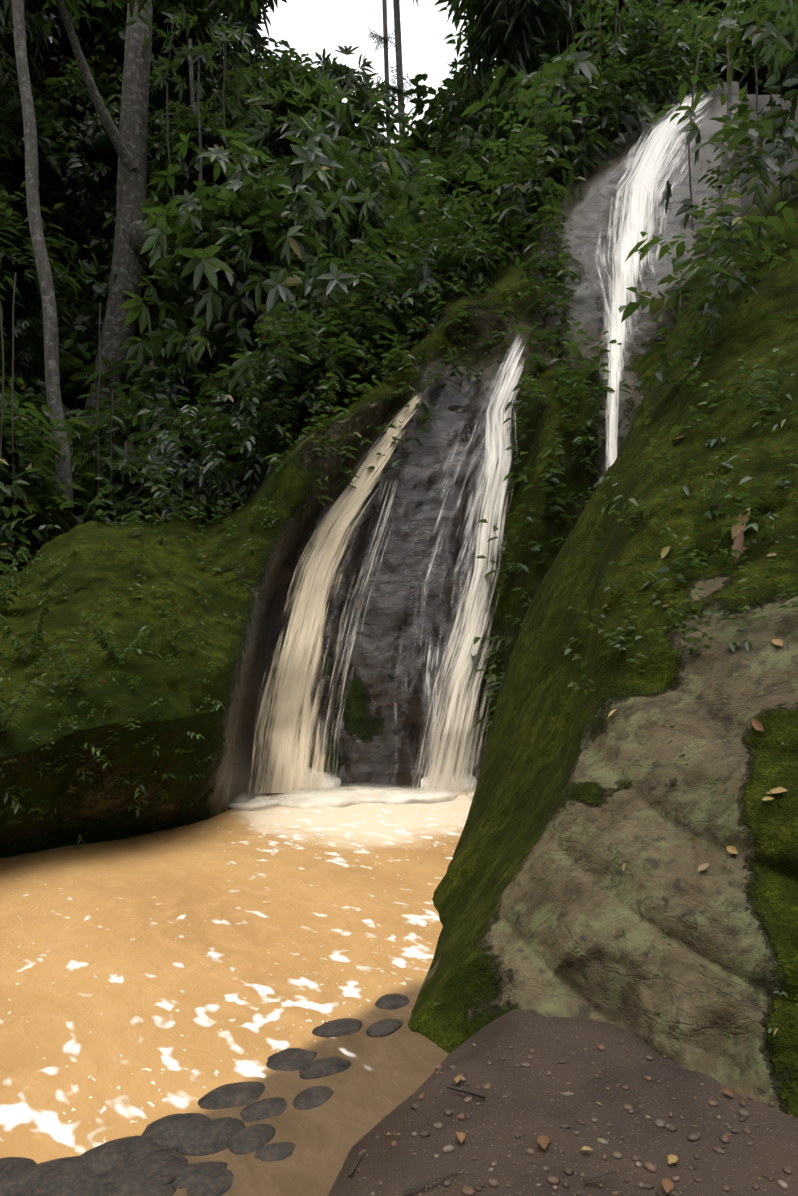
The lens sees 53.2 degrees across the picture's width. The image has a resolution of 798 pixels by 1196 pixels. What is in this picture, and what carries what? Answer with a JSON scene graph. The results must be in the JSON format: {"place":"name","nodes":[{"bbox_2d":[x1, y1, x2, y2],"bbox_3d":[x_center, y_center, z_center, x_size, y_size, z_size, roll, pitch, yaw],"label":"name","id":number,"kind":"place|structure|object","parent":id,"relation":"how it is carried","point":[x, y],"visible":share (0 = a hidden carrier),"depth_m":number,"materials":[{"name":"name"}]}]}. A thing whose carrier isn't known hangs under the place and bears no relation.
{"place":"outdoors","nodes":[
{"label":"outdoors","id":0,"kind":"place"},
{"bbox_2d":[223,0,495,149],"label":"sky","id":1,"kind":"structure","parent":0,"point":[308,26],"materials":[{"name":"white"}]},
{"bbox_2d":[5,94,797,1195],"bbox_3d":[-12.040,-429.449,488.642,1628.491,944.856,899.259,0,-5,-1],"label":"ground","id":2,"kind":"structure","parent":0,"point":[557,1040],"depth_m":2.27,"materials":[{"name":"soil"}]},
{"bbox_2d":[55,0,154,454],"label":"tree trunk","id":3,"kind":"object","parent":2,"relation":"on","point":[129,142],"visible":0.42,"depth_m":16.21,"materials":[{"name":"grey plant"}]},
{"bbox_2d":[0,993,408,1195],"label":"stones","id":4,"kind":"object","parent":2,"relation":"on","point":[148,1162],"visible":0.92,"depth_m":2.45,"materials":[{"name":"grey stone"}]},
{"bbox_2d":[0,786,474,1195],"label":"water pool","id":5,"kind":"structure","parent":2,"relation":"on","point":[146,979],"depth_m":3.87,"materials":[{"name":"orange liquid"}]},
{"bbox_2d":[229,767,476,810],"bbox_3d":[-0.523,2.382,10.222,3.571,1.170,4.100,0,-5,-1],"label":"water foam","id":6,"kind":"object","parent":5,"relation":"in","point":[317,798],"visible":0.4,"depth_m":8.65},
{"bbox_2d":[0,81,740,857],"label":"cliff rocks","id":7,"kind":"object","parent":2,"relation":"on","point":[374,747],"depth_m":9.82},
{"bbox_2d":[248,395,419,793],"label":"waterfall","id":8,"kind":"object","parent":7,"relation":"attached to","point":[289,752],"visible":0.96,"depth_m":9.38,"materials":[{"name":"liquid"}]},
{"bbox_2d":[308,471,398,788],"bbox_3d":[-0.482,0.256,9.971,1.458,4.092,0.370,4,-7,-41],"label":"trickle","id":9,"kind":"object","parent":7,"relation":"attached to","point":[351,648],"visible":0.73,"depth_m":9.85,"materials":[{"name":"liquid"}]},
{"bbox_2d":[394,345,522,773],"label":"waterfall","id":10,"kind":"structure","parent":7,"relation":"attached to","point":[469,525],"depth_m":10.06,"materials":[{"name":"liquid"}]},
{"bbox_2d":[409,335,524,791],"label":"waterfall","id":11,"kind":"object","parent":7,"relation":"attached to","point":[463,660],"visible":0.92,"depth_m":9.62,"materials":[{"name":"liquid"}]},
{"bbox_2d":[605,96,694,470],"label":"waterfall","id":12,"kind":"object","parent":7,"relation":"on","point":[644,175],"visible":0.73,"depth_m":12.40,"materials":[{"name":"liquid"}]},
{"bbox_2d":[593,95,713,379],"bbox_3d":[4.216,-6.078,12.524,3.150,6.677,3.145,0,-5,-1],"label":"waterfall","id":13,"kind":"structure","parent":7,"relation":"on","point":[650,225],"depth_m":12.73,"materials":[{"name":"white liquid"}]},
{"bbox_2d":[12,0,731,509],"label":"tree trunks","id":14,"kind":"object","parent":2,"relation":"on","point":[50,318],"visible":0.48,"depth_m":12.51,"materials":[{"name":"grey plant"}]},
{"bbox_2d":[0,0,797,1040],"bbox_3d":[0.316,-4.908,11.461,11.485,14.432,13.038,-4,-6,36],"label":"plants","id":15,"kind":"object","parent":2,"relation":"on","point":[200,262],"visible":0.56,"depth_m":11.06,"materials":[{"name":"green plant"}]},
{"bbox_2d":[0,0,797,573],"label":"leaves","id":16,"kind":"object","parent":2,"relation":"on","point":[102,150],"visible":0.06,"depth_m":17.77,"materials":[{"name":"green plant"}]},
{"bbox_2d":[0,0,782,508],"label":"hanging vines","id":17,"kind":"object","parent":16,"relation":"hanging from","point":[242,188],"visible":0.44,"depth_m":12.76,"materials":[{"name":"plant"}]},
{"bbox_2d":[348,436,787,1195],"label":"fallen leaves","id":18,"kind":"object","parent":2,"relation":"on","point":[756,724],"depth_m":2.50,"materials":[{"name":"brown plant"}]},
{"bbox_2d":[344,1034,797,1195],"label":"bank pebbles","id":19,"kind":"object","parent":2,"relation":"on","point":[744,1114],"visible":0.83,"depth_m":2.20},
{"bbox_2d":[408,167,797,1117],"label":"foreground rock","id":20,"kind":"object","parent":2,"relation":"on","point":[582,795],"visible":0.71,"depth_m":3.66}
]}

